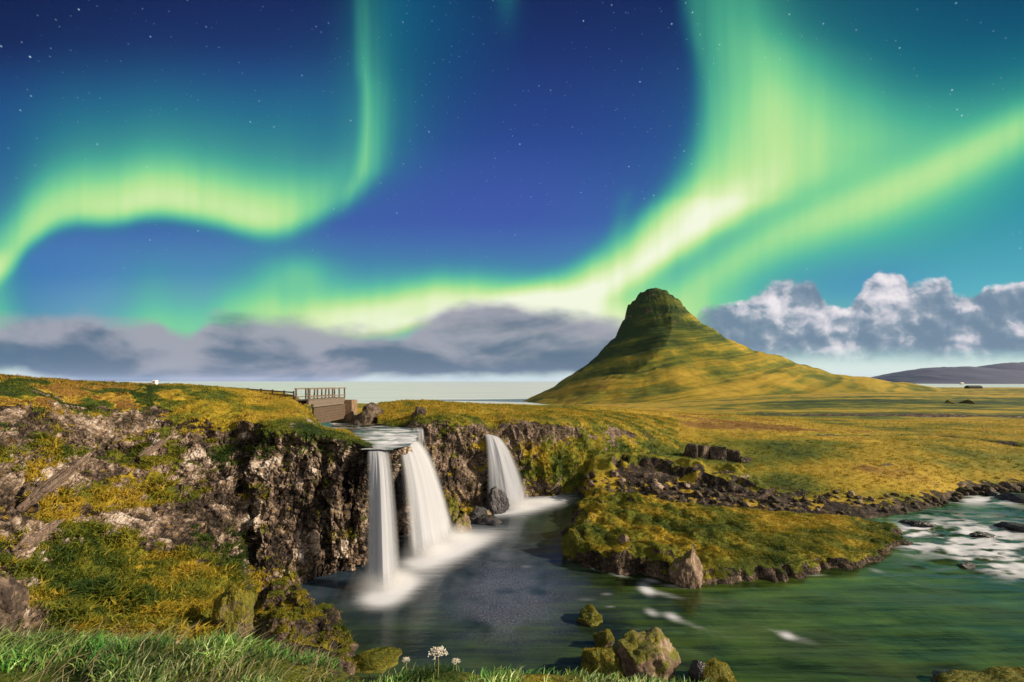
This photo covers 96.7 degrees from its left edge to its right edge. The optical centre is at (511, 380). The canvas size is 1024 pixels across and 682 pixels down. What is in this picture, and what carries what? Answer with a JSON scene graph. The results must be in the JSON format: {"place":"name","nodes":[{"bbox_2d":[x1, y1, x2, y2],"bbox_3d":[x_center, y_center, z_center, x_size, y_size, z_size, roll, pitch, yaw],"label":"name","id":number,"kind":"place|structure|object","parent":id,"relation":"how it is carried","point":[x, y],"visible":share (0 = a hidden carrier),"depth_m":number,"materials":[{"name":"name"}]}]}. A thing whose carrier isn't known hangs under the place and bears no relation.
{"place":"outdoors","nodes":[
{"label":"outdoors","id":0,"kind":"place"},
{"bbox_2d":[0,377,412,643],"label":"cliff","id":1,"kind":"structure","parent":0,"point":[302,538],"depth_m":27.78,"materials":[{"name":"stone"}]},
{"bbox_2d":[0,574,28,634],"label":"outcrop","id":2,"kind":"object","parent":1,"relation":"on","point":[14,598],"visible":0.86,"depth_m":10.59,"materials":[{"name":"grey stone"}]},
{"bbox_2d":[14,518,65,552],"bbox_3d":[-17.825,6.095,16.535,0.491,3.230,0.596,24,-24,53],"label":"rock slab","id":3,"kind":"object","parent":1,"relation":"on","point":[33,539],"visible":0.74,"depth_m":16.56,"materials":[{"name":"grey stone"}]},
{"bbox_2d":[15,451,91,511],"bbox_3d":[-19.799,4.697,19.123,4.705,0.531,0.452,-44,34,-15],"label":"rock slab","id":4,"kind":"object","parent":1,"relation":"on","point":[42,490],"visible":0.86,"depth_m":19.13,"materials":[{"name":"grey stone"}]},
{"bbox_2d":[0,430,274,645],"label":"plants","id":5,"kind":"object","parent":1,"relation":"on","point":[103,588],"visible":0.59,"depth_m":18.88,"materials":[{"name":"green plant"}]},
{"bbox_2d":[138,435,172,455],"bbox_3d":[-22.259,4.578,27.202,4.168,0.484,0.590,-42,33,-15],"label":"rock slab","id":6,"kind":"object","parent":1,"relation":"on","point":[155,447],"visible":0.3,"depth_m":27.38,"materials":[{"name":"beige stone"}]},
{"bbox_2d":[0,374,409,644],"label":"grass","id":7,"kind":"structure","parent":1,"relation":"on","point":[268,397],"depth_m":26.92,"materials":[{"name":"green plant"}]},
{"bbox_2d":[210,584,255,639],"bbox_3d":[-10.704,8.948,17.626,1.507,2.115,1.595,0,0,3],"label":"outcrop","id":8,"kind":"object","parent":1,"relation":"on","point":[235,603],"visible":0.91,"depth_m":17.19,"materials":[{"name":"green stone"}]},
{"bbox_2d":[247,388,294,398],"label":"fence","id":9,"kind":"object","parent":1,"relation":"on","point":[283,391],"visible":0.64,"depth_m":42.33,"materials":[{"name":"brown wood"}]},
{"bbox_2d":[244,576,358,674],"bbox_3d":[-9.630,11.139,20.621,6.564,3.287,8.652,0,0,-23],"label":"outcrop","id":10,"kind":"object","parent":1,"relation":"on","point":[287,608],"visible":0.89,"depth_m":19.67,"materials":[{"name":"green stone"}]},
{"bbox_2d":[294,387,356,422],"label":"footbridge","id":11,"kind":"object","parent":1,"relation":"on","point":[333,409],"visible":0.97,"depth_m":45.95,"materials":[{"name":"brown wood"}]},
{"bbox_2d":[395,472,407,505],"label":"outcrop","id":12,"kind":"object","parent":1,"relation":"on","point":[401,482],"visible":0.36,"depth_m":32.88,"materials":[{"name":"stone"}]},
{"bbox_2d":[0,624,712,681],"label":"bank","id":13,"kind":"structure","parent":0,"point":[459,677],"depth_m":2.83,"materials":[{"name":"green plant"}]},
{"bbox_2d":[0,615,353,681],"bbox_3d":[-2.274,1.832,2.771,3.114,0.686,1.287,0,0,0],"label":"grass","id":14,"kind":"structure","parent":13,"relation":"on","point":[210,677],"depth_m":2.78,"materials":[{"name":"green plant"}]},
{"bbox_2d":[402,657,409,674],"bbox_3d":[-0.698,1.889,2.996,0.052,0.125,0.062,0,0,0],"label":"umbel plant","id":15,"kind":"object","parent":13,"relation":"on","point":[405,659],"visible":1,"depth_m":3.00,"materials":[{"name":"white plant"}]},
{"bbox_2d":[427,646,447,677],"bbox_3d":[-0.484,1.799,2.902,0.130,0.185,0.128,0,0,-38],"label":"umbel plant","id":16,"kind":"object","parent":13,"relation":"on","point":[439,653],"visible":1,"depth_m":2.90,"materials":[{"name":"white plant"}]},
{"bbox_2d":[452,658,460,670],"bbox_3d":[-0.371,1.897,3.002,0.059,0.125,0.071,0,0,-22],"label":"umbel plant","id":17,"kind":"object","parent":13,"relation":"on","point":[456,660],"visible":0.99,"depth_m":3.00,"materials":[{"name":"white plant"}]},
{"bbox_2d":[320,421,418,449],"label":"stream","id":18,"kind":"structure","parent":0,"point":[385,437],"depth_m":38.49,"materials":[{"name":"liquid"}]},
{"bbox_2d":[352,409,372,424],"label":"boulder","id":19,"kind":"object","parent":18,"relation":"on","point":[365,417],"visible":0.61,"depth_m":46.42,"materials":[{"name":"grey stone"}]},
{"bbox_2d":[362,402,382,422],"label":"boulder","id":20,"kind":"object","parent":18,"relation":"on","point":[374,408],"visible":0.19,"depth_m":49.46,"materials":[{"name":"grey stone"}]},
{"bbox_2d":[369,445,395,579],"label":"waterfall","id":21,"kind":"structure","parent":0,"point":[382,558],"depth_m":27.14,"materials":[{"name":"liquid"}]},
{"bbox_2d":[414,429,424,449],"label":"waterfall","id":22,"kind":"structure","parent":0,"point":[420,439],"depth_m":39.65,"materials":[{"name":"liquid"}]},
{"bbox_2d":[397,438,447,547],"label":"waterfall","id":23,"kind":"structure","parent":0,"point":[429,521],"depth_m":32.56,"materials":[{"name":"liquid"}]},
{"bbox_2d":[485,434,522,503],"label":"waterfall","id":24,"kind":"structure","parent":0,"point":[503,476],"depth_m":43.04,"materials":[{"name":"liquid"}]},
{"bbox_2d":[0,0,1023,380],"label":"sky","id":25,"kind":"structure","parent":0,"point":[191,190],"materials":[{"name":"blue"}]},
{"bbox_2d":[377,401,678,515],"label":"cliff","id":26,"kind":"structure","parent":0,"point":[468,460],"depth_m":47.71,"materials":[{"name":"brown stone"}]},
{"bbox_2d":[411,406,425,418],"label":"boulder","id":27,"kind":"object","parent":26,"relation":"on","point":[420,410],"visible":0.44,"depth_m":45.57,"materials":[{"name":"grey stone"}]},
{"bbox_2d":[376,399,679,511],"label":"grass","id":28,"kind":"structure","parent":26,"relation":"on","point":[469,414],"depth_m":55.02,"materials":[{"name":"green plant"}]},
{"bbox_2d":[106,381,1023,404],"bbox_3d":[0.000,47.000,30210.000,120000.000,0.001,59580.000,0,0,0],"label":"sea","id":29,"kind":"structure","parent":0,"point":[493,392],"depth_m":2851.77,"materials":[{"name":"liquid"}]},
{"bbox_2d":[255,490,1023,681],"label":"river","id":30,"kind":"structure","parent":0,"point":[514,588],"depth_m":24.22,"materials":[{"name":"liquid"}]},
{"bbox_2d":[352,646,401,673],"bbox_3d":[-5.975,11.944,19.357,2.350,0.853,1.653,0,0,1],"label":"boulder","id":31,"kind":"object","parent":30,"relation":"on","point":[373,660],"visible":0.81,"depth_m":19.16,"materials":[{"name":"green stone"}]},
{"bbox_2d":[441,497,459,529],"bbox_3d":[-5.423,11.234,37.406,2.663,3.454,2.396,0,0,42],"label":"boulder","id":32,"kind":"object","parent":30,"relation":"on","point":[451,508],"visible":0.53,"depth_m":36.54,"materials":[{"name":"green stone"}]},
{"bbox_2d":[450,512,471,533],"bbox_3d":[-4.053,11.794,37.008,1.946,2.087,2.809,0,0,29],"label":"boulder","id":33,"kind":"object","parent":30,"relation":"on","point":[461,525],"visible":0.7,"depth_m":36.29,"materials":[{"name":"beige stone"}]},
{"bbox_2d":[468,506,489,522],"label":"boulder","id":34,"kind":"object","parent":30,"relation":"on","point":[476,513],"visible":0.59,"depth_m":38.83,"materials":[{"name":"grey stone"}]},
{"bbox_2d":[476,514,501,525],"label":"boulder","id":35,"kind":"object","parent":30,"relation":"on","point":[487,519],"visible":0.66,"depth_m":38.06,"materials":[{"name":"grey stone"}]},
{"bbox_2d":[486,486,509,514],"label":"boulder","id":36,"kind":"object","parent":30,"relation":"on","point":[497,500],"visible":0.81,"depth_m":41.26,"materials":[{"name":"grey stone"}]},
{"bbox_2d":[576,604,602,626],"bbox_3d":[3.916,11.871,22.813,1.452,1.127,1.191,0,0,-40],"label":"boulder","id":37,"kind":"object","parent":30,"relation":"on","point":[590,616],"visible":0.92,"depth_m":22.59,"materials":[{"name":"green stone"}]},
{"bbox_2d":[580,645,625,680],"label":"boulder","id":38,"kind":"object","parent":30,"relation":"in","point":[601,660],"visible":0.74,"depth_m":18.21,"materials":[{"name":"green stone"}]},
{"bbox_2d":[593,629,614,647],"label":"boulder","id":39,"kind":"object","parent":30,"relation":"on","point":[605,639],"visible":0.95,"depth_m":20.42,"materials":[{"name":"green stone"}]},
{"bbox_2d":[616,627,680,681],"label":"boulder","id":40,"kind":"object","parent":30,"relation":"in","point":[650,652],"visible":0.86,"depth_m":18.19,"materials":[{"name":"green stone"}]},
{"bbox_2d":[688,659,706,681],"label":"boulder","id":41,"kind":"object","parent":30,"relation":"on","point":[696,669],"visible":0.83,"depth_m":18.00,"materials":[{"name":"grey stone"}]},
{"bbox_2d":[701,658,737,681],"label":"boulder","id":42,"kind":"object","parent":30,"relation":"on","point":[715,670],"visible":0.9,"depth_m":17.88,"materials":[{"name":"green stone"}]},
{"bbox_2d":[899,519,909,524],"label":"boulder","id":43,"kind":"object","parent":30,"relation":"on","point":[904,521],"visible":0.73,"depth_m":38.31,"materials":[{"name":"grey stone"}]},
{"bbox_2d":[908,520,937,526],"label":"boulder","id":44,"kind":"object","parent":30,"relation":"on","point":[917,523],"visible":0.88,"depth_m":37.41,"materials":[{"name":"grey stone"}]},
{"bbox_2d":[930,669,952,681],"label":"boulder","id":45,"kind":"object","parent":30,"relation":"on","point":[935,673],"visible":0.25,"depth_m":18.20,"materials":[{"name":"stone"}]},
{"bbox_2d":[956,487,966,492],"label":"bank rock","id":46,"kind":"object","parent":30,"relation":"on","point":[961,489],"visible":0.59,"depth_m":48.45,"materials":[{"name":"stone"}]},
{"bbox_2d":[957,561,974,568],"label":"boulder","id":47,"kind":"object","parent":30,"relation":"on","point":[967,565],"visible":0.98,"depth_m":29.33,"materials":[{"name":"grey stone"}]},
{"bbox_2d":[965,489,977,495],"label":"bank rock","id":48,"kind":"object","parent":30,"relation":"on","point":[972,492],"visible":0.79,"depth_m":47.55,"materials":[{"name":"stone"}]},
{"bbox_2d":[935,666,1023,681],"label":"boulder","id":49,"kind":"object","parent":30,"relation":"in","point":[1001,674],"visible":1,"depth_m":17.20,"materials":[{"name":"green stone"}]},
{"bbox_2d":[969,531,994,537],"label":"boulder","id":50,"kind":"object","parent":30,"relation":"on","point":[978,534],"visible":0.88,"depth_m":34.97,"materials":[{"name":"grey stone"}]},
{"bbox_2d":[981,484,995,489],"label":"bank rock","id":51,"kind":"object","parent":30,"relation":"on","point":[984,486],"visible":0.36,"depth_m":49.33,"materials":[{"name":"grey stone"}]},
{"bbox_2d":[984,487,995,492],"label":"bank rock","id":52,"kind":"object","parent":30,"relation":"on","point":[989,489],"visible":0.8,"depth_m":48.30,"materials":[{"name":"stone"}]},
{"bbox_2d":[986,491,999,496],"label":"boulder","id":53,"kind":"object","parent":30,"relation":"on","point":[994,493],"visible":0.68,"depth_m":47.59,"materials":[{"name":"grey stone"}]},
{"bbox_2d":[998,488,1008,492],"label":"bank rock","id":54,"kind":"object","parent":30,"relation":"on","point":[1002,490],"visible":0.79,"depth_m":48.79,"materials":[{"name":"stone"}]},
{"bbox_2d":[993,521,1023,531],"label":"boulder","id":55,"kind":"object","parent":30,"relation":"on","point":[1019,527],"visible":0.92,"depth_m":36.62,"materials":[{"name":"grey stone"}]},
{"bbox_2d":[994,492,1023,502],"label":"boulder","id":56,"kind":"object","parent":30,"relation":"on","point":[1016,497],"visible":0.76,"depth_m":45.49,"materials":[{"name":"grey stone"}]},
{"bbox_2d":[1007,485,1020,491],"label":"bank rock","id":57,"kind":"object","parent":30,"relation":"on","point":[1014,488],"visible":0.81,"depth_m":49.18,"materials":[{"name":"stone"}]},
{"bbox_2d":[307,387,1023,518],"bbox_3d":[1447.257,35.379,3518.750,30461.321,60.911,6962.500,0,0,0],"label":"ground","id":58,"kind":"structure","parent":0,"point":[1001,404],"depth_m":63.46,"materials":[{"name":"green plant"}]},
{"bbox_2d":[587,481,594,486],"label":"scree rock","id":59,"kind":"object","parent":58,"relation":"on","point":[590,483],"visible":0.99,"depth_m":45.91,"materials":[{"name":"grey stone"}]},
{"bbox_2d":[589,471,595,478],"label":"scree rock","id":60,"kind":"object","parent":58,"relation":"on","point":[592,474],"visible":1,"depth_m":47.39,"materials":[{"name":"grey stone"}]},
{"bbox_2d":[617,480,623,485],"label":"scree rock","id":61,"kind":"object","parent":58,"relation":"on","point":[619,482],"visible":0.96,"depth_m":46.13,"materials":[{"name":"grey stone"}]},
{"bbox_2d":[650,489,659,494],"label":"scree rock","id":62,"kind":"object","parent":58,"relation":"on","point":[655,491],"visible":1,"depth_m":44.46,"materials":[{"name":"stone"}]},
{"bbox_2d":[650,481,663,490],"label":"scree rock","id":63,"kind":"object","parent":58,"relation":"on","point":[656,485],"visible":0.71,"depth_m":45.05,"materials":[{"name":"beige stone"}]},
{"bbox_2d":[683,443,697,457],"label":"rock stack","id":64,"kind":"object","parent":58,"relation":"on","point":[691,450],"visible":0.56,"depth_m":57.51,"materials":[{"name":"grey stone"}]},
{"bbox_2d":[693,490,701,495],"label":"scree rock","id":65,"kind":"object","parent":58,"relation":"on","point":[697,492],"visible":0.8,"depth_m":43.81,"materials":[{"name":"stone"}]},
{"bbox_2d":[697,445,709,458],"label":"rock stack","id":66,"kind":"object","parent":58,"relation":"on","point":[703,451],"visible":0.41,"depth_m":58.05,"materials":[{"name":"grey stone"}]},
{"bbox_2d":[705,490,713,494],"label":"scree rock","id":67,"kind":"object","parent":58,"relation":"on","point":[708,492],"visible":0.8,"depth_m":44.05,"materials":[{"name":"stone"}]},
{"bbox_2d":[709,446,726,460],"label":"rock stack","id":68,"kind":"object","parent":58,"relation":"on","point":[717,453],"visible":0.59,"depth_m":57.53,"materials":[{"name":"grey stone"}]},
{"bbox_2d":[714,491,722,496],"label":"scree rock","id":69,"kind":"object","parent":58,"relation":"on","point":[718,494],"visible":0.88,"depth_m":43.59,"materials":[{"name":"stone"}]},
{"bbox_2d":[726,449,739,461],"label":"rock stack","id":70,"kind":"object","parent":58,"relation":"on","point":[733,455],"visible":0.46,"depth_m":57.61,"materials":[{"name":"grey stone"}]},
{"bbox_2d":[739,456,751,462],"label":"rock stack","id":71,"kind":"object","parent":58,"relation":"on","point":[744,459],"visible":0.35,"depth_m":57.29,"materials":[{"name":"grey stone"}]},
{"bbox_2d":[767,495,779,502],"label":"scree rock","id":72,"kind":"object","parent":58,"relation":"on","point":[774,499],"visible":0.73,"depth_m":42.26,"materials":[{"name":"stone"}]},
{"bbox_2d":[854,495,862,499],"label":"scree rock","id":73,"kind":"object","parent":58,"relation":"on","point":[859,497],"visible":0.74,"depth_m":43.26,"materials":[{"name":"stone"}]},
{"bbox_2d":[950,497,958,501],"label":"bank rock","id":74,"kind":"object","parent":58,"relation":"on","point":[954,499],"visible":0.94,"depth_m":45.17,"materials":[{"name":"stone"}]},
{"bbox_2d":[952,492,963,495],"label":"bank rock","id":75,"kind":"object","parent":58,"relation":"on","point":[956,493],"visible":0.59,"depth_m":46.85,"materials":[{"name":"stone"}]},
{"bbox_2d":[959,399,974,403],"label":"shrub","id":76,"kind":"object","parent":58,"relation":"on","point":[968,401],"visible":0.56,"depth_m":290.55,"materials":[{"name":"green plant"}]},
{"bbox_2d":[964,385,982,388],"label":"barn","id":77,"kind":"structure","parent":58,"relation":"on","point":[973,387],"depth_m":895.38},
{"bbox_2d":[998,481,1010,487],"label":"bank rock","id":78,"kind":"object","parent":58,"relation":"on","point":[1005,484],"visible":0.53,"depth_m":50.73,"materials":[{"name":"grey stone"}]},
{"bbox_2d":[524,288,947,404],"bbox_3d":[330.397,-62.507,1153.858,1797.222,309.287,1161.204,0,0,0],"label":"mountain","id":79,"kind":"structure","parent":0,"point":[663,345],"depth_m":922.94,"materials":[{"name":"green plant"}]},
{"bbox_2d":[560,488,911,588],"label":"island","id":80,"kind":"structure","parent":0,"point":[625,562],"depth_m":30.86,"materials":[{"name":"green plant"}]},
{"bbox_2d":[561,528,585,560],"bbox_3d":[4.355,11.519,31.382,2.065,2.430,2.486,0,0,-6],"label":"outcrop","id":81,"kind":"object","parent":80,"relation":"on","point":[572,540],"visible":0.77,"depth_m":30.88,"materials":[{"name":"green stone"}]},
{"bbox_2d":[617,534,629,543],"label":"outcrop","id":82,"kind":"object","parent":80,"relation":"on","point":[622,538],"visible":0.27,"depth_m":29.86,"materials":[{"name":"grey stone"}]},
{"bbox_2d":[668,548,702,588],"bbox_3d":[10.343,11.498,26.963,2.116,3.184,1.473,0,0,11],"label":"outcrop","id":83,"kind":"object","parent":80,"relation":"on","point":[685,570],"visible":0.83,"depth_m":26.49,"materials":[{"name":"grey stone"}]},
{"bbox_2d":[565,488,906,577],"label":"grass","id":84,"kind":"structure","parent":80,"relation":"on","point":[800,518],"depth_m":33.04,"materials":[{"name":"green plant"}]},
{"bbox_2d":[870,362,1023,383],"bbox_3d":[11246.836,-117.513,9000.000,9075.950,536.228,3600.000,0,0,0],"label":"hills","id":85,"kind":"structure","parent":0,"point":[1007,373],"depth_m":8252.53,"materials":[{"name":"stone"}]}
]}

